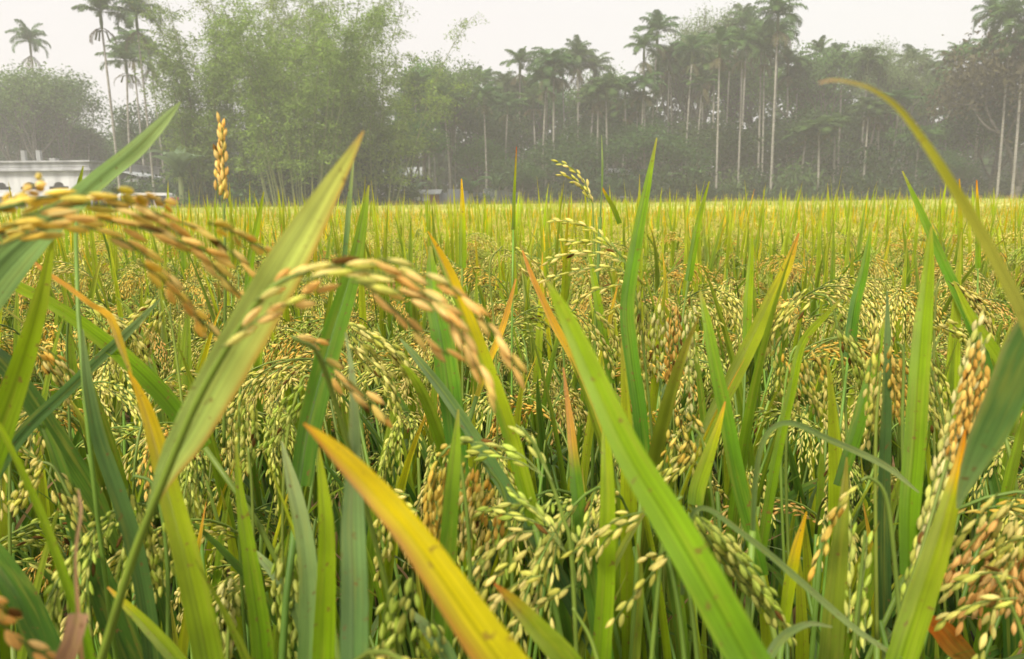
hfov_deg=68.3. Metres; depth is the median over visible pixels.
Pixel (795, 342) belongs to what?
rice plant
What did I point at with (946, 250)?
rice plant
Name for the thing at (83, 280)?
rice plant
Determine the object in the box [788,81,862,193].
broadleaf tree
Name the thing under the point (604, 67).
areca palm
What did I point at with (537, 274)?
rice plant
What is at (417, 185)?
banana plant
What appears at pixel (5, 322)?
rice plant
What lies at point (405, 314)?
rice plant
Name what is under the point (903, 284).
rice plant
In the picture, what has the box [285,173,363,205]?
bush
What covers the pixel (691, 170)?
banana plant
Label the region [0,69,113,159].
sparse tree
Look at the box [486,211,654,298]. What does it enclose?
rice plant
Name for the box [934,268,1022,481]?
rice plant
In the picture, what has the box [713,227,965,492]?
rice plant
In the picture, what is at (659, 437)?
rice plant
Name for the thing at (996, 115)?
broadleaf tree
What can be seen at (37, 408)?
rice plant
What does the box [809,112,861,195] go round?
areca palm
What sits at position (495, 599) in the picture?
rice plant
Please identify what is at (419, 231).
rice plant
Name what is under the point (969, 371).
rice panicle
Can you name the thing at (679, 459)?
rice plant
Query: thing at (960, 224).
rice plant
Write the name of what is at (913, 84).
feathery tree
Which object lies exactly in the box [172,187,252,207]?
bush
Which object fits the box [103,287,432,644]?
rice plant
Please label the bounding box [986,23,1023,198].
areca palm
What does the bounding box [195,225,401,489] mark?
rice plant
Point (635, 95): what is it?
areca palm
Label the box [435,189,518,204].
sheet fence
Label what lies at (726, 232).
rice plant
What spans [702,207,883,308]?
rice plant
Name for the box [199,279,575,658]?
rice plant
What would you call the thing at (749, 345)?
rice plant
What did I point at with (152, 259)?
rice plant
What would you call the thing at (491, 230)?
rice plant
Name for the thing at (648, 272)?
rice plant
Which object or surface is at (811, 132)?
areca palm
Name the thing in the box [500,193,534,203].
bush
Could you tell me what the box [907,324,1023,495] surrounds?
rice plant
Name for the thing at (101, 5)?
areca palm
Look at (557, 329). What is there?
rice plant
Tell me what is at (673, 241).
rice plant
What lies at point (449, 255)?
rice plant
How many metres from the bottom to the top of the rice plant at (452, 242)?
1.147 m
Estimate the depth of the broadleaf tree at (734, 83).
60.76 m
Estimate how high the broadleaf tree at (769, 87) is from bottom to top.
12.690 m
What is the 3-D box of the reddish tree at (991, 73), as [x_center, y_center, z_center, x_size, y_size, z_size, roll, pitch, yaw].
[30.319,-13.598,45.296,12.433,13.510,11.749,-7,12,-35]
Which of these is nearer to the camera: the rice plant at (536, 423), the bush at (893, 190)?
the rice plant at (536, 423)
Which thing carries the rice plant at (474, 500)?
on the ground
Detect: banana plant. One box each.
[147,146,213,207]
[404,179,430,204]
[454,177,487,203]
[478,171,508,203]
[671,165,710,199]
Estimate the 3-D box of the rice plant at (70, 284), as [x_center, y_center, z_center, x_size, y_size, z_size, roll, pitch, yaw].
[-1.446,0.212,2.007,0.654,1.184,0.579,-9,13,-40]
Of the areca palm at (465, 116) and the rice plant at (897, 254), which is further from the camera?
the areca palm at (465, 116)
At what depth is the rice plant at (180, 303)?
1.54 m
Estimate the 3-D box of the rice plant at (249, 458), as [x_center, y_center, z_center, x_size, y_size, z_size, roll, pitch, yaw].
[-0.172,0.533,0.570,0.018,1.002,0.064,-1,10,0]
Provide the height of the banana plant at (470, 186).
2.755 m
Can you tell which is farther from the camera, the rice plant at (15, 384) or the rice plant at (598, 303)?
the rice plant at (598, 303)
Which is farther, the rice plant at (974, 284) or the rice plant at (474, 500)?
the rice plant at (974, 284)
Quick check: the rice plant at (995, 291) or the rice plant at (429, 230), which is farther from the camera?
the rice plant at (429, 230)
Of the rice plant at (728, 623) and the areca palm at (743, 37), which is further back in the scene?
the areca palm at (743, 37)
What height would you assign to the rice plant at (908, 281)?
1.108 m
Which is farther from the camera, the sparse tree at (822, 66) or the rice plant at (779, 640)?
the sparse tree at (822, 66)
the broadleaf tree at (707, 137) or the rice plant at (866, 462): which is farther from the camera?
the broadleaf tree at (707, 137)
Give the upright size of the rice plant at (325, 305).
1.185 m
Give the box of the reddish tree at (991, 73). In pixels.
[916,10,1023,197]
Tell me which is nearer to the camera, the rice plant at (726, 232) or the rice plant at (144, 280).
the rice plant at (144, 280)
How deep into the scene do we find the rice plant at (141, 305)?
1.55 m
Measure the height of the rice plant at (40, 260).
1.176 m
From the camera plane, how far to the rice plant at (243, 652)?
0.63 m
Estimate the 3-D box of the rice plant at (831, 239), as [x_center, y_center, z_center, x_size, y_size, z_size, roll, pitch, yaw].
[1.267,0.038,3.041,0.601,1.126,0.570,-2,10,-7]
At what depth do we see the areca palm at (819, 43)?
55.85 m
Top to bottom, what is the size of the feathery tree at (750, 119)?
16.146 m
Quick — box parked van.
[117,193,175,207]
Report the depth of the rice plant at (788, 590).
0.46 m
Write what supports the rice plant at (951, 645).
on the ground
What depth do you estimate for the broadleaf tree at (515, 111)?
61.80 m
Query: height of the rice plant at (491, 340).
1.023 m
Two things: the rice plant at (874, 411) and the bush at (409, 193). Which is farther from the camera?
the bush at (409, 193)
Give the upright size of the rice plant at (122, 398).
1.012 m
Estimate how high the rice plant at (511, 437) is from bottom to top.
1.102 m
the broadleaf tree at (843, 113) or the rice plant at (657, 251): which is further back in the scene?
the broadleaf tree at (843, 113)
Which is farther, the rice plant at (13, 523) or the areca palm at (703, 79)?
the areca palm at (703, 79)
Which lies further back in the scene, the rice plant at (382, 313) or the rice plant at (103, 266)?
the rice plant at (103, 266)
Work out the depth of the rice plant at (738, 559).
0.38 m
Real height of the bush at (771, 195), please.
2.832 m
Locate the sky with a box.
[0,0,1023,175]
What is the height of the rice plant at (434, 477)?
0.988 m
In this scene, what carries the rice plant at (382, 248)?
on the ground
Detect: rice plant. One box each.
[0,102,180,309]
[0,240,53,472]
[0,253,346,658]
[0,254,230,571]
[0,255,169,577]
[0,277,159,554]
[0,299,159,556]
[0,302,71,381]
[0,333,109,489]
[0,377,380,658]
[0,390,66,657]
[0,421,142,658]
[0,422,375,658]
[0,423,95,658]
[0,510,124,575]
[0,596,55,658]
[1,205,292,526]
[1,247,236,452]
[1,275,62,420]
[2,186,230,419]
[2,223,147,350]
[2,288,107,492]
[2,295,68,373]
[2,307,429,658]
[3,271,124,313]
[4,266,150,391]
[4,271,182,423]
[7,291,176,556]
[7,298,230,598]
[7,304,316,658]
[7,455,97,650]
[8,181,182,450]
[8,346,77,658]
[9,224,216,417]
[12,212,172,425]
[12,291,53,318]
[14,292,144,634]
[15,282,294,592]
[15,355,112,534]
[15,371,297,621]
[15,385,425,658]
[18,237,337,593]
[18,293,349,658]
[18,305,370,601]
[22,244,441,652]
[23,296,542,658]
[27,274,87,384]
[33,222,123,288]
[33,239,178,274]
[34,262,224,658]
[35,210,74,291]
[42,236,235,280]
[43,389,669,658]
[49,246,296,535]
[54,241,291,583]
[55,489,88,658]
[58,207,379,630]
[59,232,171,531]
[61,201,242,414]
[63,188,213,298]
[64,320,685,658]
[65,300,152,658]
[67,202,229,346]
[74,166,118,658]
[80,222,241,586]
[80,240,667,658]
[81,223,452,525]
[81,329,162,658]
[83,211,269,341]
[94,212,334,482]
[97,131,527,658]
[102,204,226,326]
[103,211,245,428]
[103,218,310,310]
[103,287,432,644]
[107,587,186,658]
[110,296,191,658]
[115,188,341,485]
[121,241,355,477]
[124,231,255,292]
[126,474,175,637]
[127,214,275,268]
[144,197,413,489]
[150,247,442,476]
[150,257,427,538]
[160,220,464,545]
[170,191,284,296]
[170,357,742,658]
[193,186,302,463]
[193,197,261,262]
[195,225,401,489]
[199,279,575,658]
[213,112,228,447]
[214,221,374,438]
[216,572,240,658]
[217,213,341,310]
[220,317,798,658]
[226,264,530,643]
[229,182,312,478]
[234,390,258,539]
[235,441,274,658]
[237,191,263,649]
[239,210,470,455]
[240,201,485,529]
[242,270,599,658]
[256,194,301,284]
[257,551,298,630]
[259,375,308,639]
[271,223,369,433]
[271,537,298,658]
[278,161,369,658]
[281,441,335,658]
[290,334,402,656]
[291,213,484,508]
[292,220,565,594]
[294,205,428,654]
[300,182,451,582]
[300,185,426,329]
[302,184,428,450]
[302,227,389,430]
[303,423,529,658]
[305,215,497,281]
[308,219,619,470]
[310,223,447,264]
[311,230,612,511]
[312,189,476,319]
[313,322,414,473]
[326,292,698,658]
[327,215,483,298]
[336,280,1023,658]
[337,211,545,529]
[340,332,368,658]
[356,199,714,658]
[358,192,484,300]
[365,208,564,579]
[366,224,537,385]
[366,230,535,284]
[369,226,497,443]
[373,206,484,284]
[373,485,419,588]
[374,572,445,658]
[379,196,521,430]
[379,197,447,264]
[381,208,488,260]
[382,261,734,658]
[388,240,574,430]
[400,338,591,655]
[401,184,686,653]
[403,252,907,658]
[410,608,457,658]
[413,197,483,291]
[414,217,620,425]
[419,184,589,431]
[422,444,472,658]
[426,181,682,456]
[426,246,473,580]
[427,231,563,636]
[428,344,824,657]
[431,278,516,623]
[432,223,560,287]
[433,409,460,658]
[437,216,535,299]
[440,238,946,628]
[447,203,492,281]
[447,208,561,281]
[450,217,670,589]
[450,220,581,428]
[453,232,1023,658]
[455,303,1004,658]
[457,458,514,632]
[459,179,465,409]
[460,424,585,653]
[464,197,710,454]
[464,243,905,644]
[470,226,605,279]
[471,212,577,325]
[473,527,598,658]
[478,174,648,597]
[480,217,649,298]
[483,222,673,430]
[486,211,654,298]
[489,246,547,620]
[494,200,712,468]
[494,583,581,658]
[495,193,709,436]
[495,216,592,343]
[498,187,608,275]
[506,189,604,364]
[506,211,588,290]
[511,147,516,413]
[513,211,572,290]
[518,224,650,312]
[519,255,780,494]
[522,250,649,658]
[525,192,678,366]
[531,202,684,266]
[537,218,661,581]
[543,249,776,505]
[544,205,586,266]
[546,281,771,658]
[549,192,722,297]
[550,219,741,297]
[550,266,938,636]
[552,159,596,447]
[555,358,1019,658]
[558,221,730,489]
[560,510,686,658]
[562,306,620,562]
[563,368,615,658]
[568,199,681,268]
[568,203,682,291]
[569,212,809,512]
[572,208,729,294]
[580,201,767,301]
[587,246,614,388]
[588,192,793,477]
[591,135,621,534]
[600,185,742,265]
[605,550,698,658]
[608,196,741,307]
[609,185,815,486]
[609,197,763,399]
[613,390,938,658]
[620,138,658,658]
[620,258,1023,658]
[632,544,643,658]
[635,286,655,406]
[636,205,821,506]
[636,208,838,480]
[637,421,1023,658]
[638,253,966,629]
[643,201,947,628]
[643,233,799,625]
[647,211,813,472]
[649,210,837,433]
[649,495,796,658]
[650,184,800,284]
[650,211,741,281]
[650,240,799,306]
[650,299,668,658]
[653,207,800,302]
[656,408,723,658]
[660,192,807,291]
[662,181,709,658]
[664,269,1023,644]
[664,300,682,658]
[668,200,893,463]
[669,292,697,621]
[671,167,1017,574]
[675,186,901,449]
[679,210,892,494]
[680,420,918,657]
[683,207,1023,543]
[687,291,776,658]
[698,351,1021,658]
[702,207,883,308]
[712,196,908,505]
[712,207,888,500]
[712,225,962,364]
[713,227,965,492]
[715,195,950,300]
[717,365,1023,658]
[718,216,919,300]
[719,199,789,329]
[733,233,1001,630]
[734,224,753,593]
[737,221,868,305]
[751,300,839,624]
[754,280,1011,630]
[755,195,936,374]
[758,215,973,373]
[765,286,851,613]
[767,621,831,658]
[768,320,968,589]
[769,336,1023,640]
[773,204,923,524]
[773,209,910,522]
[774,205,922,309]
[775,231,947,523]
[775,342,827,658]
[777,205,967,462]
[777,512,806,658]
[784,198,876,279]
[784,314,866,658]
[790,177,989,293]
[792,249,1014,519]
[795,203,979,465]
[795,243,1023,607]
[806,222,1015,450]
[808,476,900,618]
[809,187,1021,518]
[810,223,1007,417]
[816,224,872,658]
[818,335,1023,647]
[818,457,848,658]
[819,79,1023,332]
[822,221,1014,292]
[833,291,891,658]
[837,204,1015,272]
[844,511,872,658]
[847,207,982,312]
[860,313,883,658]
[866,291,1023,550]
[871,193,1011,337]
[874,205,1012,348]
[878,199,988,446]
[879,239,1021,644]
[879,474,924,658]
[883,195,1015,290]
[883,223,1021,287]
[885,310,990,658]
[886,341,908,470]
[889,197,1022,279]
[889,234,1002,286]
[892,296,1023,639]
[899,227,933,583]
[901,225,1023,538]
[902,171,1023,625]
[903,185,1021,466]
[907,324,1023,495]
[908,261,1023,339]
[910,246,1023,466]
[928,316,966,634]
[928,615,978,658]
[932,274,996,658]
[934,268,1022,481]
[934,276,1003,339]
[934,492,1023,658]
[935,249,1021,297]
[937,277,1023,463]
[941,479,1023,647]
[943,225,1020,321]
[952,180,980,601]
[953,281,1023,411]
[956,320,1023,508]
[957,179,962,274]
[958,500,1023,592]
[964,218,1014,300]
[965,227,1023,415]
[972,213,1020,287]
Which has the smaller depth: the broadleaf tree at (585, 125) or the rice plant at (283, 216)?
the rice plant at (283, 216)
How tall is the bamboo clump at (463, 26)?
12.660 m
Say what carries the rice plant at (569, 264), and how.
on the ground
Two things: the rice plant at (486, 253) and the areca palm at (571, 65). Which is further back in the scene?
the areca palm at (571, 65)
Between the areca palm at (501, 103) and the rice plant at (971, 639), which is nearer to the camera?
the rice plant at (971, 639)
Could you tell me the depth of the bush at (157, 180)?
46.06 m
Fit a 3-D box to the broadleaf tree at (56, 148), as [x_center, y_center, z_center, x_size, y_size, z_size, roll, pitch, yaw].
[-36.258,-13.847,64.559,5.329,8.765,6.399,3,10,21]
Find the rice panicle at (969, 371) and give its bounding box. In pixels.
[919,332,989,658]
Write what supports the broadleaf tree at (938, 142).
on the ground
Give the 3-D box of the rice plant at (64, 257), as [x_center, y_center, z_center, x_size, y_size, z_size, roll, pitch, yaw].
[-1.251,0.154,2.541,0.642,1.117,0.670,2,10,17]
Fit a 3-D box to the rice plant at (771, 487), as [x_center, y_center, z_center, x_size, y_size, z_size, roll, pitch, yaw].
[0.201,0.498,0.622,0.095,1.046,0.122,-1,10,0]
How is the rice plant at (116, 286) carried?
on the ground
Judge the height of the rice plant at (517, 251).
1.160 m
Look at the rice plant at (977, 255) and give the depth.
1.01 m
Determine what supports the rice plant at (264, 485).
on the ground
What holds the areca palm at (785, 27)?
on the ground
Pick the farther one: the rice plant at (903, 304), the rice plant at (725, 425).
the rice plant at (903, 304)
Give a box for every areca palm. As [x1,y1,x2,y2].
[5,19,50,160]
[70,128,110,159]
[71,0,127,192]
[94,41,153,181]
[107,0,163,192]
[110,26,148,165]
[130,35,171,182]
[395,72,431,189]
[419,85,467,188]
[419,109,437,189]
[432,131,454,189]
[451,106,472,188]
[467,81,502,188]
[469,65,494,192]
[479,67,501,188]
[485,90,513,190]
[488,92,529,189]
[490,70,523,189]
[499,46,538,168]
[513,83,555,198]
[522,61,569,182]
[523,47,568,185]
[529,49,579,183]
[559,34,597,202]
[561,51,576,178]
[565,48,600,199]
[569,88,611,199]
[576,51,615,190]
[577,80,619,174]
[580,72,632,183]
[616,76,641,183]
[618,90,655,193]
[621,70,667,192]
[623,27,664,174]
[633,9,680,197]
[639,58,676,199]
[648,41,685,173]
[652,42,690,177]
[671,30,711,173]
[671,51,709,170]
[681,69,722,191]
[684,65,717,169]
[689,50,738,184]
[695,25,741,187]
[712,16,749,184]
[722,25,765,194]
[726,5,767,172]
[730,2,757,168]
[740,31,786,190]
[749,20,782,184]
[752,0,808,192]
[762,14,799,184]
[765,44,811,179]
[777,60,818,169]
[782,127,832,193]
[792,116,847,199]
[804,35,837,177]
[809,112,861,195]
[822,42,851,188]
[828,51,855,173]
[844,96,889,192]
[846,46,889,175]
[850,105,903,187]
[878,87,927,183]
[888,106,927,177]
[891,43,933,170]
[895,125,945,187]
[913,57,942,175]
[927,48,971,182]
[935,40,970,151]
[956,31,1010,192]
[970,0,1015,187]
[979,0,1023,198]
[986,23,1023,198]
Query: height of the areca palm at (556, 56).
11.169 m
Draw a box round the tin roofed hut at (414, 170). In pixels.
[377,167,426,194]
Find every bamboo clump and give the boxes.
[120,0,348,188]
[127,1,302,206]
[185,0,401,206]
[216,0,420,195]
[255,0,488,202]
[267,38,472,205]
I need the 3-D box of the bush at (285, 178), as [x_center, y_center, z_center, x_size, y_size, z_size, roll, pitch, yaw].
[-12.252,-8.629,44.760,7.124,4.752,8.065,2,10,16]
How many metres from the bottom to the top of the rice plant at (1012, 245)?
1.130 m
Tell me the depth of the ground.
2.22 m
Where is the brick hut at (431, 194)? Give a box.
[400,189,443,204]
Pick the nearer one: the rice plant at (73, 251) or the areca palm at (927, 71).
the rice plant at (73, 251)
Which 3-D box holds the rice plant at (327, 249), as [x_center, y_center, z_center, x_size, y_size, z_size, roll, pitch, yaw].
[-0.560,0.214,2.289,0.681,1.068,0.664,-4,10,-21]
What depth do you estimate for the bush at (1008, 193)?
51.51 m
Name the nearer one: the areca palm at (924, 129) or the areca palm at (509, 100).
the areca palm at (924, 129)
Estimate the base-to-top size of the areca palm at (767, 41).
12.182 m
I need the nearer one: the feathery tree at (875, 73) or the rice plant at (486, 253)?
the rice plant at (486, 253)
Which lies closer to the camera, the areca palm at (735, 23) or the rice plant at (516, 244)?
the rice plant at (516, 244)
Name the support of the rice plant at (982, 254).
on the ground
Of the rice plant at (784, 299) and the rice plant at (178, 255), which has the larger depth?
the rice plant at (178, 255)
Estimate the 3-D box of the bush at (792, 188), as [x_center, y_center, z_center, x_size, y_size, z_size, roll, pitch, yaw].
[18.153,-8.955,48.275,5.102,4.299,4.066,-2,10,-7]
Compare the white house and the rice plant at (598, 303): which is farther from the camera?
the white house
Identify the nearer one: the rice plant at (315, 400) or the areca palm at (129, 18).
the rice plant at (315, 400)
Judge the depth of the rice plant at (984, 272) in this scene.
1.93 m
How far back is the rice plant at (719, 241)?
2.89 m
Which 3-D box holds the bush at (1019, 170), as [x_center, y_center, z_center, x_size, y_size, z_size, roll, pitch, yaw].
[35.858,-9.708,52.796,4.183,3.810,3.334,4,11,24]
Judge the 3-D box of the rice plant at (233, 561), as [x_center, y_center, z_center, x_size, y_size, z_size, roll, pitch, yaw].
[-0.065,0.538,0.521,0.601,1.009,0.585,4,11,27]
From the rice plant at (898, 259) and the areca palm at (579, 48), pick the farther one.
the areca palm at (579, 48)
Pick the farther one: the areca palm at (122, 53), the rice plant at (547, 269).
the areca palm at (122, 53)
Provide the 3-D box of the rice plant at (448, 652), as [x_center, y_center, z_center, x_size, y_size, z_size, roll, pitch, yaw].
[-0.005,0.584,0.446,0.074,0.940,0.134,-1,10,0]
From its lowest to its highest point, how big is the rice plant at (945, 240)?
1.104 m
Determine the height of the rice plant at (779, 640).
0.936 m
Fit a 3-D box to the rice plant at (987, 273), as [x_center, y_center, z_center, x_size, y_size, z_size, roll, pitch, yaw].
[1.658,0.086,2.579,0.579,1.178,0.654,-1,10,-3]
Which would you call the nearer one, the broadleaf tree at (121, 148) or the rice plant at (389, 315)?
the rice plant at (389, 315)
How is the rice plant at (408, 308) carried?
on the ground
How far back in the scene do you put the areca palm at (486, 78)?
56.80 m
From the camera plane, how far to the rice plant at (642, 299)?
1.56 m
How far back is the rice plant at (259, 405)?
1.17 m
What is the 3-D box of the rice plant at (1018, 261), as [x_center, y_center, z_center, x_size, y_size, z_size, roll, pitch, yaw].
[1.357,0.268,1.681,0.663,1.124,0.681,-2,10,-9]
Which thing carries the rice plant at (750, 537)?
on the ground
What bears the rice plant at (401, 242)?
on the ground
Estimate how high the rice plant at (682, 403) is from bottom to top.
1.046 m
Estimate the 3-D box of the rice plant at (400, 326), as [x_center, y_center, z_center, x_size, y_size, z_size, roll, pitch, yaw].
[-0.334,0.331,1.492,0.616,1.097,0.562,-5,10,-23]
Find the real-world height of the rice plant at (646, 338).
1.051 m
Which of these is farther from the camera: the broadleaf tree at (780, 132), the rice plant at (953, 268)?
the broadleaf tree at (780, 132)
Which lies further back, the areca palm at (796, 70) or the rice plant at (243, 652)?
the areca palm at (796, 70)
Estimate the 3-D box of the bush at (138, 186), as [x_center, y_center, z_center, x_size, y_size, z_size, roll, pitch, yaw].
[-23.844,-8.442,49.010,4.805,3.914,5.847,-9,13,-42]
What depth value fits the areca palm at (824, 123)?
47.38 m
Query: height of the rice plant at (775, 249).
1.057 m
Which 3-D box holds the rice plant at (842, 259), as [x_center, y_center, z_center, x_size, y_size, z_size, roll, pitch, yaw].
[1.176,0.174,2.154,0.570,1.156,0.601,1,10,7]
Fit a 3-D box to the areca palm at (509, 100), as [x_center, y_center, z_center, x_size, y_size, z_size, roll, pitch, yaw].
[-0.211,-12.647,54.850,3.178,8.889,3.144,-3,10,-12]
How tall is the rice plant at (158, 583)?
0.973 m
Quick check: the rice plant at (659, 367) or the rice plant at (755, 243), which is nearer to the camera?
the rice plant at (659, 367)
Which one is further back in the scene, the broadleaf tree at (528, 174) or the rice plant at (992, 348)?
the broadleaf tree at (528, 174)
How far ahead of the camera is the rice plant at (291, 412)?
0.55 m
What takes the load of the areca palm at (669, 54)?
on the ground
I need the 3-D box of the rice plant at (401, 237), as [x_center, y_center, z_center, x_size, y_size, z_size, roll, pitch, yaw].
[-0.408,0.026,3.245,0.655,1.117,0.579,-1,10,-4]
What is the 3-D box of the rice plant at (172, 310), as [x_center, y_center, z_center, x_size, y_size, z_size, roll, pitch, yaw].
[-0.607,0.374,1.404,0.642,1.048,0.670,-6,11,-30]
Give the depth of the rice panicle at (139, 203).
0.26 m
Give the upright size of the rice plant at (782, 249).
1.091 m
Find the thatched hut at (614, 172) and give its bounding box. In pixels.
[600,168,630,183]
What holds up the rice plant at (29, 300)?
on the ground
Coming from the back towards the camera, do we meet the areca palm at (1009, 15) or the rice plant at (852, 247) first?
the areca palm at (1009, 15)
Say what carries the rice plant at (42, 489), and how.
on the ground
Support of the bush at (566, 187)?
on the ground
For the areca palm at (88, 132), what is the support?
on the ground
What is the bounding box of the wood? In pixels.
[0,69,1023,203]
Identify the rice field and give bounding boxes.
[0,181,1023,442]
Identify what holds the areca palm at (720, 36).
on the ground
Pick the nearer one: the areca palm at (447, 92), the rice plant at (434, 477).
the rice plant at (434, 477)
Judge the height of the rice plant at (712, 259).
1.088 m
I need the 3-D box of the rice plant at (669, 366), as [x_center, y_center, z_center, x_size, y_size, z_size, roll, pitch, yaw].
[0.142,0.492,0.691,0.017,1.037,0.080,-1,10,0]
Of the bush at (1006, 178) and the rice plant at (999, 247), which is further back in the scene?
the bush at (1006, 178)
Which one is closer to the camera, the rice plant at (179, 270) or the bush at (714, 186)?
the rice plant at (179, 270)
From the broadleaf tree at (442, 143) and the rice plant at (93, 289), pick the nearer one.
the rice plant at (93, 289)
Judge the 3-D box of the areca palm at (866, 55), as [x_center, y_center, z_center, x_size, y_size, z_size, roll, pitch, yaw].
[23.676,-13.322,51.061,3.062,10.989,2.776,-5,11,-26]
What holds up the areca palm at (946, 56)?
on the ground
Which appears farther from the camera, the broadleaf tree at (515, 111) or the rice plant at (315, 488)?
the broadleaf tree at (515, 111)
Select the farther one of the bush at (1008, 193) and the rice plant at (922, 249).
the bush at (1008, 193)
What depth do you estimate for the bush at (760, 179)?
50.97 m
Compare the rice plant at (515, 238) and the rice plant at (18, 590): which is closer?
the rice plant at (18, 590)
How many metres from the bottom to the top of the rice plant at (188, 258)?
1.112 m
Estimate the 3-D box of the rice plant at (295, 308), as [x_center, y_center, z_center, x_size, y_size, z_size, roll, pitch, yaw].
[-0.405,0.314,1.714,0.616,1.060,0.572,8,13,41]
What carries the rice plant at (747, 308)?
on the ground
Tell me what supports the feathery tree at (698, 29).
on the ground
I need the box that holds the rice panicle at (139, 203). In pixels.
[0,173,271,340]
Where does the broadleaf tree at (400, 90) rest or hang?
on the ground
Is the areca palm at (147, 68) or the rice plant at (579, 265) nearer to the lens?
the rice plant at (579, 265)
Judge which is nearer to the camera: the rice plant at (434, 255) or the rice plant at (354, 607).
the rice plant at (354, 607)
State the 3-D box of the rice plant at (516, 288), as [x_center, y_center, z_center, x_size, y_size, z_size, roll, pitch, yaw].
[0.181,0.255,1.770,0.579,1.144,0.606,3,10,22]
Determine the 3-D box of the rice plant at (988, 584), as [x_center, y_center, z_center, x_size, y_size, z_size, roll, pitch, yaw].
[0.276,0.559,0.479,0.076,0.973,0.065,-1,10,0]
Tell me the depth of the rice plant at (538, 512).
0.40 m
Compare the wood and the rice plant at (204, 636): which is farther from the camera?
the wood
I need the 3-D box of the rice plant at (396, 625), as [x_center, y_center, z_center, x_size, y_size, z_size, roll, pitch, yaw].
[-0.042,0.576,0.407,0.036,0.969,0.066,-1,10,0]
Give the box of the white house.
[0,150,161,207]
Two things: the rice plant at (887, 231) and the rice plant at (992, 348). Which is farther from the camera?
the rice plant at (887, 231)
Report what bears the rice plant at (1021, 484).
on the ground
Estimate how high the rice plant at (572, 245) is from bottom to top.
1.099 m
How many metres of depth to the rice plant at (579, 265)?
2.47 m
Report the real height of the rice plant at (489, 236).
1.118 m
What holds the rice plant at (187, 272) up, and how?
on the ground
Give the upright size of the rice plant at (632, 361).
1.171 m
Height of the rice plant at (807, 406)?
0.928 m
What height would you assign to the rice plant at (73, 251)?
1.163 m
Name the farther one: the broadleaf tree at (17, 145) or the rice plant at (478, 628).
the broadleaf tree at (17, 145)
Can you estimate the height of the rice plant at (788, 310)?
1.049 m
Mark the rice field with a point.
(1008, 213)
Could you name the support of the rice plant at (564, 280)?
on the ground
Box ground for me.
[170,441,973,653]
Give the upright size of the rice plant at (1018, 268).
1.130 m
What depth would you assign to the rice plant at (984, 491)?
1.01 m
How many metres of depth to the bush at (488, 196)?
49.55 m
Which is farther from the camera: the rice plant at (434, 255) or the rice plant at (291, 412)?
the rice plant at (434, 255)
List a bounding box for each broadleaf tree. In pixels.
[0,76,72,160]
[0,117,114,161]
[42,117,109,160]
[90,134,114,160]
[96,98,197,183]
[105,123,154,164]
[376,109,455,182]
[382,50,458,189]
[400,48,486,188]
[434,83,540,192]
[482,68,541,191]
[484,157,552,200]
[510,126,624,183]
[514,63,580,189]
[547,61,624,178]
[548,88,673,168]
[646,113,789,187]
[694,43,781,182]
[707,103,858,183]
[740,40,851,169]
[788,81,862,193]
[888,64,962,179]
[903,115,1003,164]
[921,80,1023,197]
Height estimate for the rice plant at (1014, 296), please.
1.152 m
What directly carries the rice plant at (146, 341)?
on the ground
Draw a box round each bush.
[91,174,150,207]
[105,171,175,194]
[108,179,145,194]
[112,155,209,206]
[134,176,152,192]
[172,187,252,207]
[174,165,256,207]
[203,167,302,206]
[227,174,266,192]
[252,180,309,206]
[253,154,363,200]
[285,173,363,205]
[342,112,414,201]
[342,179,426,205]
[342,187,404,205]
[343,183,384,204]
[468,183,502,203]
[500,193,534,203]
[525,185,556,203]
[530,173,582,203]
[543,178,580,203]
[553,153,597,202]
[574,155,644,202]
[604,166,666,202]
[632,154,718,201]
[653,187,704,200]
[663,180,736,201]
[708,174,732,197]
[708,180,758,200]
[709,165,765,199]
[729,157,783,199]
[757,178,812,200]
[758,171,831,199]
[765,155,841,200]
[794,186,858,200]
[806,126,923,198]
[820,172,866,200]
[837,191,871,200]
[839,168,899,194]
[841,175,938,199]
[893,166,942,198]
[900,145,988,198]
[929,176,989,197]
[933,184,994,198]
[941,166,1011,194]
[982,168,1023,197]
[991,191,1022,197]
[994,169,1023,195]
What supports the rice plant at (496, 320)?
on the ground
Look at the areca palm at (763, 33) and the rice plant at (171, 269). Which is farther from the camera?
the areca palm at (763, 33)
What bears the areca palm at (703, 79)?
on the ground
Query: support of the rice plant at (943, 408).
on the ground
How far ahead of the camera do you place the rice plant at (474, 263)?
2.26 m
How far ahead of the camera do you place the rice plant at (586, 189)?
0.76 m
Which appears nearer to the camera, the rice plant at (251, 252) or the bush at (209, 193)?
the rice plant at (251, 252)
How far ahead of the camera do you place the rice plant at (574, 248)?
3.10 m
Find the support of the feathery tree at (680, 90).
on the ground
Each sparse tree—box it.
[0,58,98,160]
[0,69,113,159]
[771,40,871,182]
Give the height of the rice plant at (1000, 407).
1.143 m
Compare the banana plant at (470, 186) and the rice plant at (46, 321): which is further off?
the banana plant at (470, 186)
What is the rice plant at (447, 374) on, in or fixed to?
on the ground
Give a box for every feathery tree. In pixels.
[645,52,711,175]
[652,0,748,167]
[722,39,798,180]
[840,33,913,192]
[856,44,939,182]
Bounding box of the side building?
[123,171,161,186]
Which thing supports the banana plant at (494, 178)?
on the ground
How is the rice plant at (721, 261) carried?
on the ground
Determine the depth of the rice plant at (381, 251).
2.51 m
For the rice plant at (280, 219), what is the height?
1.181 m
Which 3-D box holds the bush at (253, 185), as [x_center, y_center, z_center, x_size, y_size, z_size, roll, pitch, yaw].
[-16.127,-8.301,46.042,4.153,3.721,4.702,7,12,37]
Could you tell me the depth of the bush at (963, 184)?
49.28 m

